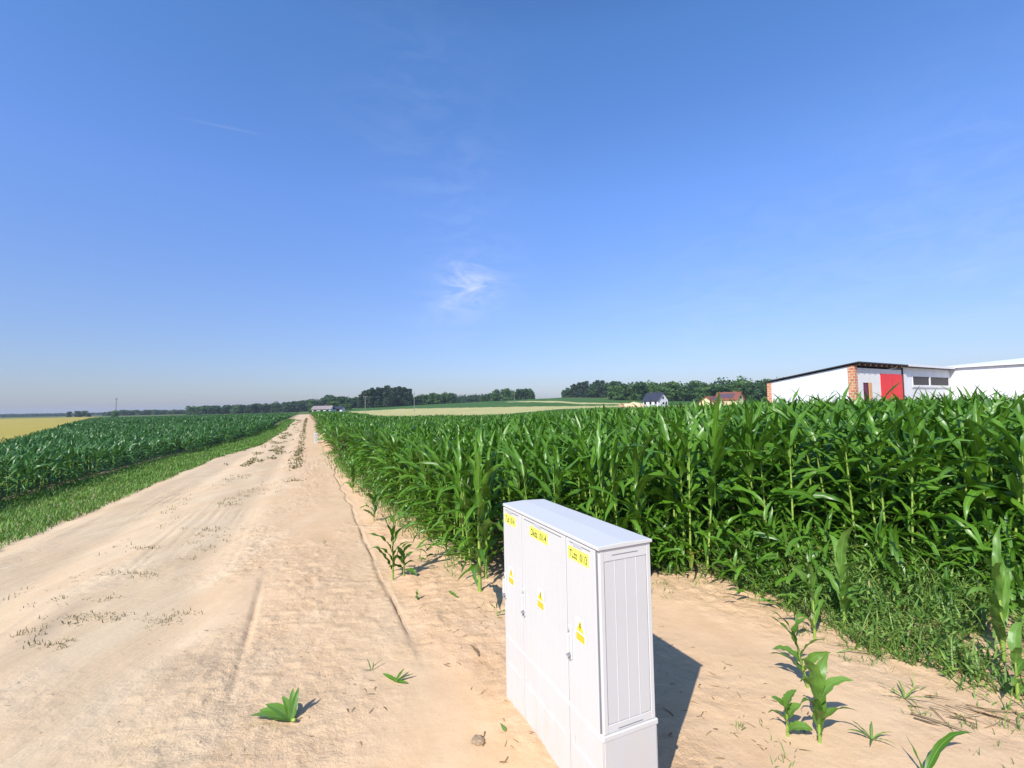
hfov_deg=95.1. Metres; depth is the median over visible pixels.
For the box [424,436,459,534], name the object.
maize plant
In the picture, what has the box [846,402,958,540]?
maize plant
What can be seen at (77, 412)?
tree
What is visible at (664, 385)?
wood
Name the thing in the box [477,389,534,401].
wood
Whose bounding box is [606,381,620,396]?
tree
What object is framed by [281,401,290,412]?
tree
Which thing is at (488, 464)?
maize plant
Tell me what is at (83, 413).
tree
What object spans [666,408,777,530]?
maize plant
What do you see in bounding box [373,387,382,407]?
pine tree
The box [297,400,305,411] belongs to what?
tree
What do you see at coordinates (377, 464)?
maize plant
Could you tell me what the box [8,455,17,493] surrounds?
young maize plant
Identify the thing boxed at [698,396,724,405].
house
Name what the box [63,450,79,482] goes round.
young maize plant
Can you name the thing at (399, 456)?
maize plant
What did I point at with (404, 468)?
maize plant
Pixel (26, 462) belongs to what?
young maize plant
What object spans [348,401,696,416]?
pale wheat field
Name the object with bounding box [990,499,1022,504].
maize plant
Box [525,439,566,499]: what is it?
maize plant
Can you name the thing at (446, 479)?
maize plant
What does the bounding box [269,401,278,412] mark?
tree
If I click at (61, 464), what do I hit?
young maize plant
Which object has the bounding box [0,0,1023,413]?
sky
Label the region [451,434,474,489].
maize plant
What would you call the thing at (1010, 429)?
maize plant
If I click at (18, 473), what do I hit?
young maize plant
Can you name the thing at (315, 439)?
marker post
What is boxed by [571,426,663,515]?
maize plant
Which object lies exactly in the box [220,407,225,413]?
tree
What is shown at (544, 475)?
maize plant
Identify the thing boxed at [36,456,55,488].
young maize plant
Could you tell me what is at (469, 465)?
maize plant
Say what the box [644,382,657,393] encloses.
tree
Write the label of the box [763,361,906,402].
barn
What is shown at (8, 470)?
young maize plant
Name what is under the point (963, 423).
maize plant
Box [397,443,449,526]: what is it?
maize plant
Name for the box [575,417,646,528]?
maize plant
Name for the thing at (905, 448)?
maize plant
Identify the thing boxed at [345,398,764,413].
green field
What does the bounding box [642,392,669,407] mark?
house
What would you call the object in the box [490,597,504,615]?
maize seedling
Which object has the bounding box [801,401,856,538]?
maize plant
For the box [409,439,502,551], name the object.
maize plant
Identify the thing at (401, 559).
maize plant
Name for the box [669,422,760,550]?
maize plant
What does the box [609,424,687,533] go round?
maize plant
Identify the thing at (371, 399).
pine tree
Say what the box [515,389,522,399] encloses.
tree
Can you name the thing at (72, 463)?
young maize plant
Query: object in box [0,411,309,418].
meadow
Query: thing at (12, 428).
wheat field
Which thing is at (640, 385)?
tree
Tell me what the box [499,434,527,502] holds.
maize plant
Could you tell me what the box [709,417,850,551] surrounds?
maize plant
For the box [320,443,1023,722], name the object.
weeds
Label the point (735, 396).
house
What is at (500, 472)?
maize plant
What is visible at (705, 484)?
maize plant
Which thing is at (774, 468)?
maize plant
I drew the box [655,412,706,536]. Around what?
maize plant
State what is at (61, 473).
young maize plant
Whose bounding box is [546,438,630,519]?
maize plant
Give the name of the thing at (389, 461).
maize plant
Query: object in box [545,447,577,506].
maize plant
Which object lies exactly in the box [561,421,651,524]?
maize plant
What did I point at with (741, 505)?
maize plant
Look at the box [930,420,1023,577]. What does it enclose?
maize plant
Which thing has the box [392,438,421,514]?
maize plant
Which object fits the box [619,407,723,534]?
maize plant
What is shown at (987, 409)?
maize plant
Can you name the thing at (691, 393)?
tree
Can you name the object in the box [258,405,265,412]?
tree
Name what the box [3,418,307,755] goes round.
dry tufts
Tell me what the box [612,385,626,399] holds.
tree
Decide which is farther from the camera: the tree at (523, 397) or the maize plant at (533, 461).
the tree at (523, 397)
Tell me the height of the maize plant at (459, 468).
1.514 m
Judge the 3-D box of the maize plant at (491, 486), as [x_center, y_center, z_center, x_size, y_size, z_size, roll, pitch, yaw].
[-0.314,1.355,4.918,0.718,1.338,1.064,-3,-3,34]
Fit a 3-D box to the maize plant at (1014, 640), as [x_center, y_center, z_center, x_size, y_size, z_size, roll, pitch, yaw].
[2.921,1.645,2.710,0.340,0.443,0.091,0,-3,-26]
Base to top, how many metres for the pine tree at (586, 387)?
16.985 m
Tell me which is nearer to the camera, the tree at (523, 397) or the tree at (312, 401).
the tree at (523, 397)
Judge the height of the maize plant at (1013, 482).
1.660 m
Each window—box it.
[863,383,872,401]
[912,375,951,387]
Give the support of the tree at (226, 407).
on the meadow
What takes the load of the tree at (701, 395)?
on the green field at (509, 403)
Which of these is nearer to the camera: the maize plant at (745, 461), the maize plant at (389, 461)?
the maize plant at (745, 461)
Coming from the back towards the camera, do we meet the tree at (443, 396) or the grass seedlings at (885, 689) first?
the tree at (443, 396)
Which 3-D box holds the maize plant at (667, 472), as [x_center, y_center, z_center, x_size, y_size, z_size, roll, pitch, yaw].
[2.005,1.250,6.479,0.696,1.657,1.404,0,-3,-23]
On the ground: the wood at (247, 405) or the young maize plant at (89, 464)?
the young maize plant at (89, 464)
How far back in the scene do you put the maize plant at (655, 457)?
5.32 m
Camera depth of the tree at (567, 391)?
430.05 m
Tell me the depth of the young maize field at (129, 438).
27.04 m
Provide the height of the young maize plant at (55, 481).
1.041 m
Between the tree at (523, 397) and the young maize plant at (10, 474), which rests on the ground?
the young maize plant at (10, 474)
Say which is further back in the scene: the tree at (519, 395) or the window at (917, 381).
the tree at (519, 395)
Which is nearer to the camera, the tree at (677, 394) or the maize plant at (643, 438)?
the maize plant at (643, 438)
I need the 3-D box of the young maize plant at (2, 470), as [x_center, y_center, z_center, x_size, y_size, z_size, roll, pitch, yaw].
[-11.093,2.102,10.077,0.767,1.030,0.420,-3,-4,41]
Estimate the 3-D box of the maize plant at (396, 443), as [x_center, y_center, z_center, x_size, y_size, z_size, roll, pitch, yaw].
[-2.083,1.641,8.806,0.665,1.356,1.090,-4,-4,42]
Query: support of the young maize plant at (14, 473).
on the ground
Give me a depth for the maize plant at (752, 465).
4.96 m
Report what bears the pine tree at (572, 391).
on the green field at (509, 403)
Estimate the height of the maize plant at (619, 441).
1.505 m
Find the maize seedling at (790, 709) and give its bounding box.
[768,689,812,736]
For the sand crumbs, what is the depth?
3.17 m
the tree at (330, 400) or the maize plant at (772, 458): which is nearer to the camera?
the maize plant at (772, 458)
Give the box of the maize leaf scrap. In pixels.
[382,669,410,682]
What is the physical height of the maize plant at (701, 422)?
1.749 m
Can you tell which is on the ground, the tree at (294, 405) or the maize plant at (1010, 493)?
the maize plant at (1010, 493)
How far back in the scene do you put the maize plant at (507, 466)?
5.84 m
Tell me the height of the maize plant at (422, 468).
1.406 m
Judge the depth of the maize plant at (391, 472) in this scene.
8.75 m
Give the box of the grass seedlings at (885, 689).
[652,578,1023,767]
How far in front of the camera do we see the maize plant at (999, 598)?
3.13 m
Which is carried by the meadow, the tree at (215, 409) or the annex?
the tree at (215, 409)
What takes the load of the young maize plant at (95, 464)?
on the ground
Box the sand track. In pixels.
[0,414,471,767]
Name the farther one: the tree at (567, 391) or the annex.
the tree at (567, 391)
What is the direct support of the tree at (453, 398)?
on the green field at (509, 403)
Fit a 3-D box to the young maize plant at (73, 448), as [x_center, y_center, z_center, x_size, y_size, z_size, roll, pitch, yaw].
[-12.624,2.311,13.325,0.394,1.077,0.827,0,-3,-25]
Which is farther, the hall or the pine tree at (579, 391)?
the pine tree at (579, 391)
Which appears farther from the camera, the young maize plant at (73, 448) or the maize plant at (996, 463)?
the young maize plant at (73, 448)
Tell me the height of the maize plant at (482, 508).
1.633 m
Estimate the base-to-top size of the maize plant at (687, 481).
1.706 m
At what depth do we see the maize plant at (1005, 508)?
4.36 m
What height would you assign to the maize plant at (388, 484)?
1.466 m
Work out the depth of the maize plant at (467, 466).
5.50 m
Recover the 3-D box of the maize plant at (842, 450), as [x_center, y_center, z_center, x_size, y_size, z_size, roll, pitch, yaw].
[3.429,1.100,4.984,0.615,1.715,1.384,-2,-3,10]
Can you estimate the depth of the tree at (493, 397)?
447.03 m
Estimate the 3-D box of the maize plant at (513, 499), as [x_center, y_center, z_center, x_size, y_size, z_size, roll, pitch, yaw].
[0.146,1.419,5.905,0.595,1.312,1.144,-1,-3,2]
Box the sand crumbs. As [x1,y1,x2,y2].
[11,515,979,767]
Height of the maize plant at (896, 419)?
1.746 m
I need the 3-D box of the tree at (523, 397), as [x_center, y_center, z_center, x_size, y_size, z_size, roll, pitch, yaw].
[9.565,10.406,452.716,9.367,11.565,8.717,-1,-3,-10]
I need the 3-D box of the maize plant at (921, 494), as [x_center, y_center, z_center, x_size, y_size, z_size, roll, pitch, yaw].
[4.042,1.110,4.878,0.761,1.679,1.464,-1,-3,-9]
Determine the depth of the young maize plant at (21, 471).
10.79 m
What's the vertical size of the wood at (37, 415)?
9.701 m
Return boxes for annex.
[890,364,955,400]
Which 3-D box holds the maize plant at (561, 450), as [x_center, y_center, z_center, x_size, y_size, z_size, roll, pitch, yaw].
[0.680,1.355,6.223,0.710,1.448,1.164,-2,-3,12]
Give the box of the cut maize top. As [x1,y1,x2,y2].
[250,687,298,721]
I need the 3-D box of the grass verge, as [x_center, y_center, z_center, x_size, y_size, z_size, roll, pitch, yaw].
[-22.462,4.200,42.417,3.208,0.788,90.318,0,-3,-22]
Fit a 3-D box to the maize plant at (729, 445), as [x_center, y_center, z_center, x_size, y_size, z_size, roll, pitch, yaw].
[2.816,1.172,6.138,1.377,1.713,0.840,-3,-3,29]
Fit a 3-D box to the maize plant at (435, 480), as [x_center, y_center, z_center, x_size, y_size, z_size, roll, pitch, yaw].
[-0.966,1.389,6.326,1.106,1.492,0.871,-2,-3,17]
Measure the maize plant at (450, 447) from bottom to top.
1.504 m
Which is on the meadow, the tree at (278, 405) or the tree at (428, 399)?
the tree at (278, 405)
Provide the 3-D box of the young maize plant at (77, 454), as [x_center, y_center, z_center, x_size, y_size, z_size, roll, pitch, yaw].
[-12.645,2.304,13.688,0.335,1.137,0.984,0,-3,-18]
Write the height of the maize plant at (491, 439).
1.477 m
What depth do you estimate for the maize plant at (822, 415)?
5.92 m
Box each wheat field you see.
[0,417,94,442]
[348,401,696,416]
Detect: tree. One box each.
[74,411,81,416]
[81,410,90,416]
[111,411,117,416]
[187,407,194,414]
[198,406,205,413]
[206,407,213,413]
[212,407,219,413]
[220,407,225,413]
[223,404,230,413]
[230,406,237,413]
[233,406,240,413]
[235,404,243,413]
[243,406,250,412]
[248,404,255,412]
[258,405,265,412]
[263,404,270,412]
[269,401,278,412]
[273,403,281,412]
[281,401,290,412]
[288,402,293,411]
[290,401,297,411]
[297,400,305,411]
[303,400,309,411]
[307,399,319,409]
[319,397,327,405]
[327,397,335,405]
[328,401,343,405]
[335,396,344,404]
[343,398,351,405]
[344,404,352,409]
[357,394,363,407]
[363,389,370,407]
[366,387,375,407]
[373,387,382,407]
[380,387,385,406]
[382,385,391,406]
[390,387,398,406]
[395,386,404,405]
[400,387,408,405]
[405,389,412,405]
[415,396,420,404]
[416,394,423,404]
[420,394,427,404]
[424,395,433,404]
[433,394,441,402]
[437,395,443,403]
[441,394,446,403]
[445,393,449,403]
[448,393,456,402]
[489,393,496,400]
[492,389,502,400]
[501,388,512,400]
[511,392,517,399]
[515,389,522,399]
[519,389,526,399]
[521,389,532,398]
[527,390,534,398]
[561,390,567,397]
[565,389,571,397]
[570,385,574,397]
[572,384,578,397]
[576,382,582,397]
[581,382,584,396]
[583,381,588,397]
[587,385,597,397]
[595,380,601,397]
[600,383,608,397]
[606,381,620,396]
[607,385,618,399]
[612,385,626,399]
[618,383,629,399]
[627,385,639,399]
[633,381,645,400]
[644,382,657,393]
[663,387,673,400]
[665,381,686,400]
[683,381,697,400]
[689,380,705,401]
[693,387,709,401]
[696,386,712,397]
[707,383,718,395]
[714,384,728,395]
[719,384,731,391]
[730,380,748,397]
[741,383,759,402]
[752,383,765,401]
[754,380,766,397]
[760,378,773,401]
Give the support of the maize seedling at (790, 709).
on the ground
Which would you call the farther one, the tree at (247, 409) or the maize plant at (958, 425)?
the tree at (247, 409)
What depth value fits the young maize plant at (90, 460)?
14.25 m
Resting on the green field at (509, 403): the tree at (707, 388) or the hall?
the tree at (707, 388)
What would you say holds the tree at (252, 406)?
on the meadow
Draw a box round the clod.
[471,734,484,745]
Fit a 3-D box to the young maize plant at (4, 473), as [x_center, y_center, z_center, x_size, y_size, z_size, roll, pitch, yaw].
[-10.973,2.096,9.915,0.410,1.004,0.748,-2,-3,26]
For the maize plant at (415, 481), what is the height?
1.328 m
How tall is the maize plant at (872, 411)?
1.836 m
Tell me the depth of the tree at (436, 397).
414.84 m
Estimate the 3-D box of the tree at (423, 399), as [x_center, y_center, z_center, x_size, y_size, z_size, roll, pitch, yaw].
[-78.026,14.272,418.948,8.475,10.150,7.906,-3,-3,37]
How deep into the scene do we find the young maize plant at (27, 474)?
10.91 m
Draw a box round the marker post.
[314,433,317,442]
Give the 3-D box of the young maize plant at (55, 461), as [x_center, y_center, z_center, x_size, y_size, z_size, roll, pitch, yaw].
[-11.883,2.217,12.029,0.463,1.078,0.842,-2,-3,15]
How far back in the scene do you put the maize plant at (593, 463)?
5.31 m
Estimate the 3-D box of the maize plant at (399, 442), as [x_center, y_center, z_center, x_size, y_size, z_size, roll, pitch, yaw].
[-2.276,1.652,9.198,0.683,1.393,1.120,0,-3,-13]
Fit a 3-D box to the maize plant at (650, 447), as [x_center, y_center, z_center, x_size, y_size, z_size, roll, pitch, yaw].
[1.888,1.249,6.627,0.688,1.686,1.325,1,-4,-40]
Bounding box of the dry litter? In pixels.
[3,503,1023,767]
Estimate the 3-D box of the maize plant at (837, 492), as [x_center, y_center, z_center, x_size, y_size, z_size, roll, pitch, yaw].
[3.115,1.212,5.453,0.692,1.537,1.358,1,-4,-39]
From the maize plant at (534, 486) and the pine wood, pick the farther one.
the pine wood
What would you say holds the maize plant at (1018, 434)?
on the ground
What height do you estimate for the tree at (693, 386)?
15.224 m
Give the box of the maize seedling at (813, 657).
[769,611,830,688]
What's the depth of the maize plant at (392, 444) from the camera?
9.23 m
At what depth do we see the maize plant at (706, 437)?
5.35 m
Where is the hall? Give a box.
[945,358,1023,400]
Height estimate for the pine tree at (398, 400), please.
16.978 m
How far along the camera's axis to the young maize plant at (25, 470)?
11.94 m
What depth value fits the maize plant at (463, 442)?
7.69 m
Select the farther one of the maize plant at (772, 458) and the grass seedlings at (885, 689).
the maize plant at (772, 458)
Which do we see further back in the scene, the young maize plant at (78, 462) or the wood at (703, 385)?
the wood at (703, 385)
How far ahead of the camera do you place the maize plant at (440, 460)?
6.21 m
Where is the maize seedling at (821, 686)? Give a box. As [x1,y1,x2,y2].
[800,654,854,743]
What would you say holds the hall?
on the ground
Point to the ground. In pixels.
(756, 674)
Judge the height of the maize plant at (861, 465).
1.786 m
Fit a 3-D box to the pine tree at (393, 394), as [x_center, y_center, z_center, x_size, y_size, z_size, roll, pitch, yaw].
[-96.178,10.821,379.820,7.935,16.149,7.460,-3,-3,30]
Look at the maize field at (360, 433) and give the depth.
10.04 m
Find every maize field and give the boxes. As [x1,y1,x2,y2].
[0,412,298,487]
[310,379,1023,532]
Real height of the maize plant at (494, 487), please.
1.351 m
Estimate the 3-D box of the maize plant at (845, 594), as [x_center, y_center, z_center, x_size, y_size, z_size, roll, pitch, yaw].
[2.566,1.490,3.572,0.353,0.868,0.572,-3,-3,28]
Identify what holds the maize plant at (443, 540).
on the ground
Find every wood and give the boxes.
[0,412,102,416]
[102,409,185,415]
[185,398,326,413]
[327,396,357,406]
[357,386,412,406]
[457,393,492,402]
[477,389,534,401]
[561,381,621,397]
[607,380,698,399]
[694,376,782,401]
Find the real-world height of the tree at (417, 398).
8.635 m
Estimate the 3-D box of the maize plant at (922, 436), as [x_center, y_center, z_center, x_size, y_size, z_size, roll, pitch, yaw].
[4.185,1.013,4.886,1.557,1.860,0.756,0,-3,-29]
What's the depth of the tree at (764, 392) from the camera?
269.06 m
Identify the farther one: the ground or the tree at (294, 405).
the tree at (294, 405)
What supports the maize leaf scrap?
on the sand track
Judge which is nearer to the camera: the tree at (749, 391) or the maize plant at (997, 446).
the maize plant at (997, 446)
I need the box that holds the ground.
[0,414,1023,767]
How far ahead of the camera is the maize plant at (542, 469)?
6.42 m
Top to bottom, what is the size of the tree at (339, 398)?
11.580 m
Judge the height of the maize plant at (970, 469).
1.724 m
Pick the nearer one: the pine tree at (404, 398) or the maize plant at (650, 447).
the maize plant at (650, 447)
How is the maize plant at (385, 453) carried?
on the ground
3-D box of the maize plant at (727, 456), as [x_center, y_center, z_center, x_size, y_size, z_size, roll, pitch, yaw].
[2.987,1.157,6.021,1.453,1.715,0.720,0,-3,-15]
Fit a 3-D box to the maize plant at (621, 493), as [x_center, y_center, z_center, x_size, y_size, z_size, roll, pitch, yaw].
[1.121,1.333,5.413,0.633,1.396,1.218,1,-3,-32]
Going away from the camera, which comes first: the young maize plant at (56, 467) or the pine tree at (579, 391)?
the young maize plant at (56, 467)
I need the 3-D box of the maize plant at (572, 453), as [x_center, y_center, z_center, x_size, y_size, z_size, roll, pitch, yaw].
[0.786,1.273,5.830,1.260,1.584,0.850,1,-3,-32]
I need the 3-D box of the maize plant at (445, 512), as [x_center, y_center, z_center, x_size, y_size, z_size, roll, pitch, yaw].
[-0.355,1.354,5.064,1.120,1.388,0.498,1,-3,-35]
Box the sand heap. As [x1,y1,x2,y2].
[622,402,644,408]
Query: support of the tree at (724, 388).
on the green field at (509, 403)
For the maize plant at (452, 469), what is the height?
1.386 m
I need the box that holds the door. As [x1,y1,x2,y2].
[880,374,902,400]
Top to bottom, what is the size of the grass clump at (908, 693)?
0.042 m
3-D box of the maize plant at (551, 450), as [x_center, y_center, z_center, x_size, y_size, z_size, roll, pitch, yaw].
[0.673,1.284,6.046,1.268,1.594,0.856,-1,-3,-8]
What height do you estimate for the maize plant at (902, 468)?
1.782 m
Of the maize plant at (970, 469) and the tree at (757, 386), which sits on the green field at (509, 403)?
the tree at (757, 386)
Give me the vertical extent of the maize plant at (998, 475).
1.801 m
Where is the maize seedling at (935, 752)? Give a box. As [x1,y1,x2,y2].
[906,731,971,767]
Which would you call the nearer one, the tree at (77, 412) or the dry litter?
the dry litter
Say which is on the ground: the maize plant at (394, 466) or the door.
the maize plant at (394, 466)
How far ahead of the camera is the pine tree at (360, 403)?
359.05 m
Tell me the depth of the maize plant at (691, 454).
4.99 m
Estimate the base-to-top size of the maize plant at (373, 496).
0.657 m
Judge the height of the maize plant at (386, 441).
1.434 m
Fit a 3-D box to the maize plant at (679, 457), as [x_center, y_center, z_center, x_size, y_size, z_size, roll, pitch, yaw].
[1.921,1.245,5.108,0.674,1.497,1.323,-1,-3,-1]
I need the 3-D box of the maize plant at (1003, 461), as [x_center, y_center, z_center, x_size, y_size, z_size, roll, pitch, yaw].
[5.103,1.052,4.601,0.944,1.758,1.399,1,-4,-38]
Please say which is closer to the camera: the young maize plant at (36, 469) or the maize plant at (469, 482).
the maize plant at (469, 482)
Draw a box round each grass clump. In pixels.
[848,721,895,744]
[878,680,934,706]
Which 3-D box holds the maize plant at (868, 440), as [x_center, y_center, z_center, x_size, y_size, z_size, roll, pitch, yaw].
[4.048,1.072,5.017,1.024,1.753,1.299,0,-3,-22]
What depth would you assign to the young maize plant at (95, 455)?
14.32 m
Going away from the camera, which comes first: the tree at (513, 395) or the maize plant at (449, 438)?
the maize plant at (449, 438)
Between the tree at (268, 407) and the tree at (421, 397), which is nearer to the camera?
the tree at (421, 397)
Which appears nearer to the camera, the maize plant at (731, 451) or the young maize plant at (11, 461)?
the maize plant at (731, 451)
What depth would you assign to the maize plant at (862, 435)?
5.28 m
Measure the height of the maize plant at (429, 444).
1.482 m
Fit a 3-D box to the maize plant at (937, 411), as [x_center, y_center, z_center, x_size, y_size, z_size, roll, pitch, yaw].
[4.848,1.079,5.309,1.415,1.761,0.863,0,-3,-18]
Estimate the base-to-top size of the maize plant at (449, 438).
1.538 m
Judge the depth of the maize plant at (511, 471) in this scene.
5.67 m
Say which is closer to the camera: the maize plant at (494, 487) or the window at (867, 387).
the maize plant at (494, 487)
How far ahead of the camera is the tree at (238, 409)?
477.90 m
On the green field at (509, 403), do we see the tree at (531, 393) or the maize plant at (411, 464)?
the tree at (531, 393)
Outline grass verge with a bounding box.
[0,419,295,549]
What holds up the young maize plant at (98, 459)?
on the ground
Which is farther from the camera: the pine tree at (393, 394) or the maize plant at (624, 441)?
the pine tree at (393, 394)
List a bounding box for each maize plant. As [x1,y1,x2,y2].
[0,452,37,487]
[0,453,34,495]
[0,458,10,499]
[0,459,31,500]
[0,468,14,497]
[3,459,24,497]
[4,454,50,493]
[5,453,24,492]
[5,457,31,494]
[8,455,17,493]
[11,457,33,494]
[13,456,35,497]
[15,454,31,491]
[21,454,47,491]
[29,452,65,486]
[30,453,61,489]
[30,457,51,491]
[31,452,68,489]
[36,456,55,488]
[37,453,76,489]
[42,448,78,486]
[49,454,64,485]
[57,449,86,481]
[58,448,80,484]
[62,446,77,482]
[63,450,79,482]
[64,447,78,480]
[67,445,91,479]
[69,448,86,478]
[73,448,100,477]
[75,444,108,477]
[76,450,107,476]
[80,445,112,473]
[80,450,91,476]
[80,451,101,477]
[88,448,108,473]
[344,457,358,489]
[360,482,382,521]
[364,429,398,484]
[368,435,390,485]
[368,436,416,504]
[368,507,416,579]
[371,431,407,489]
[371,436,408,495]
[374,441,417,498]
[375,439,410,506]
[376,433,417,517]
[377,428,434,512]
[377,446,405,498]
[379,437,401,501]
[380,433,406,495]
[382,432,437,514]
[382,441,416,517]
[385,428,409,486]
[388,544,416,575]
[389,434,405,480]
[390,435,412,507]
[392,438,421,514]
[393,445,472,543]
[395,436,452,531]
[396,433,435,517]
[396,435,429,516]
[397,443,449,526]
[398,438,448,527]
[398,441,450,521]
[403,433,438,527]
[403,433,462,542]
[404,438,502,558]
[405,441,453,527]
[408,433,436,509]
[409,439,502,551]
[411,438,456,550]
[413,445,503,563]
[413,446,500,553]
[423,434,450,535]
[423,434,502,564]
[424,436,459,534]
[429,427,471,502]
[430,465,477,572]
[436,444,506,558]
[443,429,465,502]
[443,447,503,578]
[449,437,485,480]
[450,439,505,521]
[451,433,484,520]
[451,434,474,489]
[452,431,475,465]
[452,452,509,580]
[469,425,519,591]
[471,436,503,538]
[472,430,503,535]
[473,437,540,525]
[474,441,503,527]
[475,433,523,541]
[482,429,510,503]
[488,437,561,550]
[490,437,577,540]
[494,441,585,535]
[497,447,529,515]
[499,423,566,498]
[499,430,531,509]
[499,430,614,550]
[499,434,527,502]
[499,437,540,511]
[500,445,529,502]
[502,435,550,514]
[503,439,570,542]
[513,430,534,498]
[524,422,596,504]
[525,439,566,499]
[527,423,553,502]
[532,421,611,520]
[537,429,620,512]
[537,437,560,498]
[539,427,630,515]
[541,433,577,504]
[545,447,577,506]
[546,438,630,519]
[548,427,575,503]
[548,427,629,510]
[558,441,623,522]
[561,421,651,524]
[569,423,607,514]
[569,440,642,516]
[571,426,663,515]
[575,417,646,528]
[575,426,644,535]
[580,419,664,531]
[581,429,671,524]
[582,425,616,519]
[605,414,667,524]
[605,426,670,537]
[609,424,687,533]
[617,420,701,551]
[618,415,683,521]
[618,417,702,518]
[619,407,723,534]
[619,411,704,520]
[619,423,677,531]
[620,411,722,550]
[623,411,751,569]
[624,414,695,516]
[638,417,706,555]
[640,390,787,585]
[646,411,734,533]
[647,431,731,572]
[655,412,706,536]
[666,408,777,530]
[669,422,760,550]
[676,408,767,542]
[677,417,754,534]
[680,404,777,526]
[681,409,781,527]
[688,424,736,523]
[689,408,823,563]
[697,409,807,526]
[700,407,732,513]
[702,414,796,523]
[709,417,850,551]
[710,397,797,549]
[717,407,788,543]
[720,403,885,569]
[726,414,790,538]
[728,387,851,535]
[728,426,840,531]
[730,393,888,539]
[731,409,810,533]
[739,423,865,536]
[753,398,907,558]
[755,405,887,536]
[761,414,854,521]
[765,401,884,519]
[776,397,960,574]
[776,547,825,638]
[780,395,909,535]
[786,407,910,548]
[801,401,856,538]
[805,402,965,561]
[805,402,982,571]
[807,408,942,549]
[819,526,869,628]
[820,402,928,542]
[820,404,963,545]
[833,408,1023,586]
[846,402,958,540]
[847,415,963,541]
[848,392,970,562]
[852,409,1002,568]
[856,403,932,520]
[876,405,1023,566]
[877,410,1023,555]
[879,404,967,537]
[887,403,1012,535]
[896,399,1023,545]
[900,407,1017,544]
[901,392,1006,538]
[922,411,1023,579]
[923,402,1019,539]
[927,402,1013,549]
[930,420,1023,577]
[933,398,1023,569]
[938,394,1023,532]
[945,409,1023,520]
[946,399,1016,554]
[946,417,1023,543]
[953,524,1012,662]
[955,408,1023,551]
[962,417,1022,536]
[967,415,1020,542]
[986,405,1023,521]
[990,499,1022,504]
[996,423,1022,562]
[1007,622,1023,700]
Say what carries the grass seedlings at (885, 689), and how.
on the ground
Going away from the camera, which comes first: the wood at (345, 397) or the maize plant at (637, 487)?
the maize plant at (637, 487)
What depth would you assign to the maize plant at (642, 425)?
6.36 m
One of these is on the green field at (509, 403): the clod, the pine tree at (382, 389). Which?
the pine tree at (382, 389)
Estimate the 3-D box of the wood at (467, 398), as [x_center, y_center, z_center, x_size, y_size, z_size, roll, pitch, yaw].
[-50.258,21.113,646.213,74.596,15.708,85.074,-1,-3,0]
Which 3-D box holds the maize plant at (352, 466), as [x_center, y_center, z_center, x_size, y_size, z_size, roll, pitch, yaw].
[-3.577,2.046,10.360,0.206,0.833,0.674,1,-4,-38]
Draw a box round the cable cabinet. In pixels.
[502,499,657,767]
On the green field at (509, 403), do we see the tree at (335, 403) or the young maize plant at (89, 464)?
the tree at (335, 403)
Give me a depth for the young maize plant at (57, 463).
12.21 m
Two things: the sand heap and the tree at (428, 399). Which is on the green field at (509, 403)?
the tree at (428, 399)
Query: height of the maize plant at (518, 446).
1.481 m
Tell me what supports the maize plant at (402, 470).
on the ground
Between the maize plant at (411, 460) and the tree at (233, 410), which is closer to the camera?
the maize plant at (411, 460)
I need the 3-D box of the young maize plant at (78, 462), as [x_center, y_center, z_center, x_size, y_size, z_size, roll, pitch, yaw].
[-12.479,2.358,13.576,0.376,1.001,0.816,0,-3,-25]
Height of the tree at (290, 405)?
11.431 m
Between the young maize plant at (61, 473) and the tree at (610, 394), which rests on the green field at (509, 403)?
the tree at (610, 394)
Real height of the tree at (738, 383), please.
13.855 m
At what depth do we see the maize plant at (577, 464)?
5.58 m
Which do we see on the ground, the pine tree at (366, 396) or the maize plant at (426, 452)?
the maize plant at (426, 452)
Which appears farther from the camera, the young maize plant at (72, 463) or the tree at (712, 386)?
the tree at (712, 386)
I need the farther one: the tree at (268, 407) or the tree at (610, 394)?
the tree at (268, 407)
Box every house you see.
[311,404,333,410]
[333,406,345,411]
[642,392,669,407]
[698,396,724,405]
[716,391,745,404]
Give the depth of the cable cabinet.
2.12 m
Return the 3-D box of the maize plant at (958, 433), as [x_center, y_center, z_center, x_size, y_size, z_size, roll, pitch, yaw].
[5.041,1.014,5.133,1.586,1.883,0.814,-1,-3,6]
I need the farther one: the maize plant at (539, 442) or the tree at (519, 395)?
the tree at (519, 395)
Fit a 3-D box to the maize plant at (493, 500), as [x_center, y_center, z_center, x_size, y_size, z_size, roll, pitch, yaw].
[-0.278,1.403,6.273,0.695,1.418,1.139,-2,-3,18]
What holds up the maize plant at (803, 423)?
on the ground
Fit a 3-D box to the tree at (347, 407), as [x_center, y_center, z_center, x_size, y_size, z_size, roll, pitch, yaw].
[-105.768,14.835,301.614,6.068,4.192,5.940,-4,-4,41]
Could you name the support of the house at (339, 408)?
on the green field at (509, 403)
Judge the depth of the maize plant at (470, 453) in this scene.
6.97 m
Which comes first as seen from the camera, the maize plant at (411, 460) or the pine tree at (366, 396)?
the maize plant at (411, 460)
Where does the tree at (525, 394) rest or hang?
on the green field at (509, 403)
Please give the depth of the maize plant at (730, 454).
5.98 m
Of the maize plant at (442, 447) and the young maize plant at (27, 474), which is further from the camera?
the young maize plant at (27, 474)
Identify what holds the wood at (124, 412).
on the meadow
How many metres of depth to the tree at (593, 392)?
429.37 m
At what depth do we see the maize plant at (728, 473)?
5.43 m
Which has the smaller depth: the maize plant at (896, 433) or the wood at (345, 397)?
the maize plant at (896, 433)
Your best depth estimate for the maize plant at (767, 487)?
5.53 m
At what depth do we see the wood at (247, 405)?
532.00 m
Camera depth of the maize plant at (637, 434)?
5.71 m
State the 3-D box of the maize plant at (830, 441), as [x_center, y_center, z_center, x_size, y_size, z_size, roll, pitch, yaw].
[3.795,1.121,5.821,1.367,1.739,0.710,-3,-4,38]

